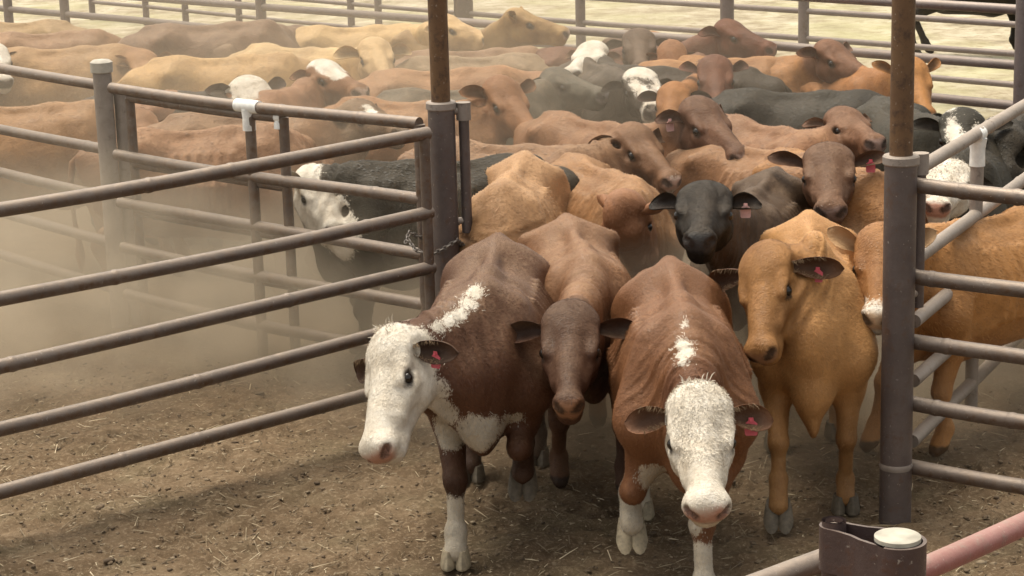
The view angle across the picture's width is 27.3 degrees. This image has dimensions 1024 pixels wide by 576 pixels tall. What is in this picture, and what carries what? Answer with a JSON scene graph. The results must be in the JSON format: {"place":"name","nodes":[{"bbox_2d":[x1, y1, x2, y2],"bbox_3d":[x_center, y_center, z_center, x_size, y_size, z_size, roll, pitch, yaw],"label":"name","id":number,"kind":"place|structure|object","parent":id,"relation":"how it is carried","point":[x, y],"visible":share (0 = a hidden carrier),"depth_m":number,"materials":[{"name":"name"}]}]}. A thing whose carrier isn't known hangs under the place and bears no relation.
{"place":"outdoors","nodes":[
{"label":"outdoors","id":0,"kind":"place"},
{"bbox_2d":[0,0,1023,575],"bbox_3d":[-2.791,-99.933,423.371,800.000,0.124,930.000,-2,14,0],"label":"ground","id":1,"kind":"structure","parent":0,"point":[24,326],"depth_m":11.39,"materials":[{"name":"brown soil"}]},
{"bbox_2d":[0,43,15,93],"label":"cow","id":2,"kind":"object","parent":1,"relation":"on","point":[6,83],"visible":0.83,"depth_m":18.89},
{"bbox_2d":[0,19,86,33],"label":"cow","id":3,"kind":"object","parent":1,"relation":"on","point":[46,26],"visible":0.2,"depth_m":21.98},
{"bbox_2d":[0,28,121,48],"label":"cow","id":4,"kind":"object","parent":1,"relation":"on","point":[62,39],"visible":0.13,"depth_m":20.94},
{"bbox_2d":[0,99,163,263],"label":"cow","id":5,"kind":"object","parent":1,"relation":"on","point":[76,119],"visible":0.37,"depth_m":15.74},
{"bbox_2d":[0,43,172,106],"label":"cow","id":6,"kind":"object","parent":1,"relation":"on","point":[78,59],"visible":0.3,"depth_m":19.21},
{"bbox_2d":[90,59,140,328],"bbox_3d":[-2.655,-0.586,14.203,0.252,1.925,0.147,-12,17,-36],"label":"fence post","id":7,"kind":"object","parent":1,"relation":"on","point":[114,215],"visible":0.73,"depth_m":14.12,"materials":[{"name":"metal"}]},
{"bbox_2d":[0,63,108,291],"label":"pipe fence","id":8,"kind":"object","parent":7,"relation":"attached to","point":[48,183],"visible":0.91,"depth_m":14.70,"materials":[{"name":"metal"}]},
{"bbox_2d":[83,74,285,247],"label":"cow","id":9,"kind":"object","parent":1,"relation":"on","point":[248,87],"visible":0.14,"depth_m":16.59},
{"bbox_2d":[67,122,334,306],"bbox_3d":[-1.948,-0.549,14.909,2.160,1.287,1.086,-9,16,-29],"label":"cow","id":10,"kind":"object","parent":1,"relation":"on","point":[220,145],"visible":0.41,"depth_m":14.53},
{"bbox_2d":[118,19,303,57],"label":"cow","id":11,"kind":"object","parent":1,"relation":"on","point":[201,41],"visible":0.26,"depth_m":20.18},
{"bbox_2d":[125,96,300,349],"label":"pipe gate","id":12,"kind":"structure","parent":1,"relation":"on","point":[287,194],"depth_m":13.35,"materials":[{"name":"metal"}]},
{"bbox_2d":[273,115,279,128],"bbox_3d":[-1.413,-1.027,12.829,0.084,0.108,0.082,9,17,37],"label":"tape wrap","id":13,"kind":"object","parent":12,"relation":"attached to","point":[276,122],"visible":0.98,"depth_m":12.80,"materials":[{"name":"white plastic"}]},
{"bbox_2d":[118,51,310,91],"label":"cow","id":14,"kind":"object","parent":1,"relation":"on","point":[184,73],"visible":0.25,"depth_m":18.04},
{"bbox_2d":[212,39,236,57],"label":"cow","id":15,"kind":"object","parent":1,"relation":"on","point":[224,50],"visible":0.09,"depth_m":20.09},
{"bbox_2d":[0,0,484,24],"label":"pipe fence","id":16,"kind":"object","parent":1,"relation":"on","point":[64,12],"visible":0.33,"depth_m":26.31,"materials":[{"name":"grey metal"}]},
{"bbox_2d":[135,58,369,244],"bbox_3d":[-2.126,-1.062,16.827,2.029,1.377,1.066,-6,14,-16],"label":"cow","id":17,"kind":"object","parent":1,"relation":"on","point":[320,83],"visible":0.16,"depth_m":16.86},
{"bbox_2d":[107,83,424,355],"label":"pipe gate","id":18,"kind":"structure","parent":1,"relation":"on","point":[257,274],"depth_m":13.04,"materials":[{"name":"metal"}]},
{"bbox_2d":[232,98,262,130],"bbox_3d":[-1.623,-1.068,12.977,0.200,0.193,0.089,10,18,40],"label":"tape wrap","id":19,"kind":"object","parent":18,"relation":"attached to","point":[245,108],"visible":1,"depth_m":12.95,"materials":[{"name":"white plastic"}]},
{"bbox_2d":[88,0,453,27],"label":"pipe fence","id":20,"kind":"object","parent":1,"relation":"on","point":[377,6],"visible":0.54,"depth_m":29.86,"materials":[{"name":"grey metal"}]},
{"bbox_2d":[144,98,408,276],"bbox_3d":[-1.786,-0.745,15.668,2.116,1.296,0.748,-2,14,0],"label":"cow","id":21,"kind":"object","parent":1,"relation":"on","point":[321,132],"visible":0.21,"depth_m":15.46},
{"bbox_2d":[228,36,411,79],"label":"cow","id":22,"kind":"object","parent":1,"relation":"on","point":[365,57],"visible":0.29,"depth_m":18.41},
{"bbox_2d":[295,13,483,50],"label":"cow","id":23,"kind":"object","parent":1,"relation":"on","point":[462,35],"visible":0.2,"depth_m":20.67},
{"bbox_2d":[325,74,535,161],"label":"cow","id":24,"kind":"object","parent":1,"relation":"on","point":[500,107],"visible":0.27,"depth_m":15.64},
{"bbox_2d":[292,152,579,364],"bbox_3d":[-0.437,-0.195,13.265,1.925,1.300,0.670,-3,14,-7],"label":"cow","id":25,"kind":"object","parent":1,"relation":"on","point":[316,210],"visible":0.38,"depth_m":12.98},
{"bbox_2d":[426,0,471,298],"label":"gate post","id":26,"kind":"object","parent":1,"relation":"on","point":[443,108],"visible":0.52,"depth_m":11.88,"materials":[{"name":"metal"}]},
{"bbox_2d":[0,127,436,499],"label":"pipe gate","id":27,"kind":"structure","parent":26,"relation":"attached to","point":[425,215],"depth_m":10.87,"materials":[{"name":"metal"}]},
{"bbox_2d":[404,230,464,254],"bbox_3d":[-0.443,-0.261,12.047,0.354,0.129,0.231,-2,14,0],"label":"chain","id":28,"kind":"object","parent":26,"relation":"attached to","point":[415,249],"visible":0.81,"depth_m":12.01,"materials":[{"name":"metal"}]},
{"bbox_2d":[356,65,542,96],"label":"cow","id":29,"kind":"object","parent":1,"relation":"on","point":[377,82],"visible":0.17,"depth_m":17.53},
{"bbox_2d":[354,232,554,571],"bbox_3d":[-0.126,0.515,10.273,0.909,1.318,2.248,2,14,16],"label":"cow","id":30,"kind":"object","parent":1,"relation":"on","point":[459,367],"visible":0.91,"depth_m":9.67},
{"bbox_2d":[447,0,472,18],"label":"fence post","id":31,"kind":"object","parent":1,"relation":"on","point":[463,8],"depth_m":27.09,"materials":[{"name":"metal"}]},
{"bbox_2d":[394,45,538,65],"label":"cow","id":32,"kind":"object","parent":1,"relation":"on","point":[492,51],"visible":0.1,"depth_m":18.75},
{"bbox_2d":[395,52,557,70],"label":"cow","id":33,"kind":"object","parent":1,"relation":"on","point":[527,61],"visible":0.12,"depth_m":18.48},
{"bbox_2d":[390,6,569,59],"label":"cow","id":34,"kind":"object","parent":1,"relation":"on","point":[514,27],"visible":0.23,"depth_m":19.43},
{"bbox_2d":[376,66,608,144],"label":"cow","id":35,"kind":"object","parent":1,"relation":"on","point":[559,88],"visible":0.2,"depth_m":16.84},
{"bbox_2d":[0,346,1023,575],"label":"dirt clods","id":36,"kind":"object","parent":1,"relation":"on","point":[106,561],"visible":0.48,"depth_m":10.79,"materials":[{"name":"brown soil"}]},
{"bbox_2d":[0,236,1023,575],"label":"straw","id":37,"kind":"object","parent":1,"relation":"on","point":[216,568],"visible":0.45,"depth_m":10.83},
{"bbox_2d":[459,150,570,251],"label":"cow","id":38,"kind":"object","parent":1,"relation":"on","point":[520,194],"visible":0.45,"depth_m":12.10},
{"bbox_2d":[398,121,681,296],"bbox_3d":[0.138,-0.432,14.058,2.080,1.351,0.895,2,14,16],"label":"cow","id":39,"kind":"object","parent":1,"relation":"on","point":[633,148],"visible":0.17,"depth_m":13.73},
{"bbox_2d":[511,212,632,490],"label":"cow","id":40,"kind":"object","parent":1,"relation":"on","point":[587,278],"visible":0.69,"depth_m":10.29},
{"bbox_2d":[558,57,671,123],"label":"cow","id":41,"kind":"object","parent":1,"relation":"on","point":[622,87],"visible":0.3,"depth_m":16.78},
{"bbox_2d":[552,152,684,277],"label":"cow","id":42,"kind":"object","parent":1,"relation":"on","point":[607,196],"visible":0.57,"depth_m":12.44},
{"bbox_2d":[513,95,744,212],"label":"cow","id":43,"kind":"object","parent":1,"relation":"on","point":[695,121],"visible":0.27,"depth_m":14.11},
{"bbox_2d":[602,28,667,64],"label":"cow","id":44,"kind":"object","parent":1,"relation":"on","point":[637,44],"visible":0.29,"depth_m":18.22},
{"bbox_2d":[536,18,776,66],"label":"cow","id":45,"kind":"object","parent":1,"relation":"on","point":[729,37],"visible":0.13,"depth_m":18.26},
{"bbox_2d":[646,31,695,60],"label":"cow","id":46,"kind":"object","parent":1,"relation":"on","point":[674,49],"visible":0.19,"depth_m":17.96},
{"bbox_2d":[564,40,791,92],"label":"cow","id":47,"kind":"object","parent":1,"relation":"on","point":[600,53],"visible":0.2,"depth_m":17.30},
{"bbox_2d":[637,64,732,220],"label":"cow","id":48,"kind":"object","parent":1,"relation":"on","point":[672,95],"visible":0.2,"depth_m":16.10},
{"bbox_2d":[606,255,773,575],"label":"cow","id":49,"kind":"object","parent":1,"relation":"on","point":[691,417],"visible":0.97,"depth_m":9.12},
{"bbox_2d":[679,52,748,97],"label":"cow","id":50,"kind":"object","parent":1,"relation":"on","point":[715,74],"visible":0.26,"depth_m":16.43},
{"bbox_2d":[638,55,822,91],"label":"cow","id":51,"kind":"object","parent":1,"relation":"on","point":[763,64],"visible":0.12,"depth_m":17.63},
{"bbox_2d":[649,166,812,407],"bbox_3d":[1.321,-0.046,12.083,0.644,1.477,2.741,3,14,18],"label":"cow","id":52,"kind":"object","parent":1,"relation":"on","point":[718,225],"visible":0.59,"depth_m":11.36},
{"bbox_2d":[458,0,1023,109],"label":"pipe fence","id":53,"kind":"object","parent":1,"relation":"on","point":[1016,64],"visible":0.13,"depth_m":17.14,"materials":[{"name":"grey metal"}]},
{"bbox_2d":[469,0,1014,87],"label":"pipe fence","id":54,"kind":"object","parent":1,"relation":"on","point":[803,10],"visible":0.55,"depth_m":23.67,"materials":[{"name":"grey metal"}]},
{"bbox_2d":[678,39,863,92],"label":"cow","id":55,"kind":"object","parent":1,"relation":"on","point":[827,60],"visible":0.24,"depth_m":17.23},
{"bbox_2d":[666,141,884,260],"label":"cow","id":56,"kind":"object","parent":1,"relation":"on","point":[825,172],"visible":0.38,"depth_m":12.57},
{"bbox_2d":[708,209,878,534],"bbox_3d":[1.421,0.297,10.752,0.829,1.430,2.006,0,14,6],"label":"cow","id":57,"kind":"object","parent":1,"relation":"on","point":[810,349],"visible":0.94,"depth_m":10.04},
{"bbox_2d":[726,105,886,157],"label":"cow","id":58,"kind":"object","parent":1,"relation":"on","point":[852,130],"visible":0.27,"depth_m":14.09},
{"bbox_2d":[711,87,941,129],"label":"cow","id":59,"kind":"object","parent":1,"relation":"on","point":[794,110],"visible":0.19,"depth_m":15.81},
{"bbox_2d":[751,147,927,234],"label":"cow","id":60,"kind":"object","parent":1,"relation":"on","point":[865,206],"visible":0.12,"depth_m":12.55},
{"bbox_2d":[819,516,926,575],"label":"latch post","id":61,"kind":"object","parent":1,"relation":"on","point":[848,549],"visible":1,"depth_m":5.06,"materials":[{"name":"metal"}]},
{"bbox_2d":[746,549,820,575],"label":"pipe gate","id":62,"kind":"structure","parent":61,"relation":"attached to","point":[806,564],"depth_m":5.30,"materials":[{"name":"metal"}]},
{"bbox_2d":[926,511,1023,575],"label":"pipe gate","id":63,"kind":"structure","parent":61,"relation":"attached to","point":[963,551],"depth_m":5.38,"materials":[{"name":"pink metal"}]},
{"bbox_2d":[822,57,940,113],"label":"cow","id":64,"kind":"object","parent":1,"relation":"on","point":[876,77],"visible":0.18,"depth_m":16.35},
{"bbox_2d":[879,0,928,524],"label":"gate post","id":65,"kind":"object","parent":1,"relation":"on","point":[905,166],"visible":0.97,"depth_m":9.95,"materials":[{"name":"metal"}]},
{"bbox_2d":[912,177,1023,495],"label":"pipe fence","id":66,"kind":"object","parent":65,"relation":"attached to","point":[932,279],"visible":0.97,"depth_m":9.90,"materials":[{"name":"metal"}]},
{"bbox_2d":[827,205,1023,456],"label":"cow","id":67,"kind":"object","parent":1,"relation":"on","point":[989,247],"visible":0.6,"depth_m":11.09},
{"bbox_2d":[855,95,1012,171],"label":"cow","id":68,"kind":"object","parent":1,"relation":"on","point":[932,133],"visible":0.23,"depth_m":14.20},
{"bbox_2d":[915,0,1015,53],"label":"fence","id":69,"kind":"object","parent":1,"relation":"on","point":[924,39],"visible":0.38,"depth_m":26.23,"materials":[{"name":"grey metal"}]},
{"bbox_2d":[912,99,1023,447],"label":"pipe gate","id":70,"kind":"structure","parent":1,"relation":"on","point":[976,375],"depth_m":11.05,"materials":[{"name":"grey metal"}]},
{"bbox_2d":[969,126,987,166],"bbox_3d":[2.494,-0.759,11.272,0.096,0.213,0.099,5,15,25],"label":"tape wrap","id":71,"kind":"object","parent":70,"relation":"attached to","point":[977,154],"visible":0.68,"depth_m":11.25,"materials":[{"name":"white plastic"}]},
{"bbox_2d":[926,132,1013,222],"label":"cow","id":72,"kind":"object","parent":1,"relation":"on","point":[954,168],"visible":0.25,"depth_m":12.91},
{"bbox_2d":[986,113,1023,189],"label":"cow","id":73,"kind":"object","parent":1,"relation":"on","point":[1009,142],"visible":0.09,"depth_m":13.88}
]}

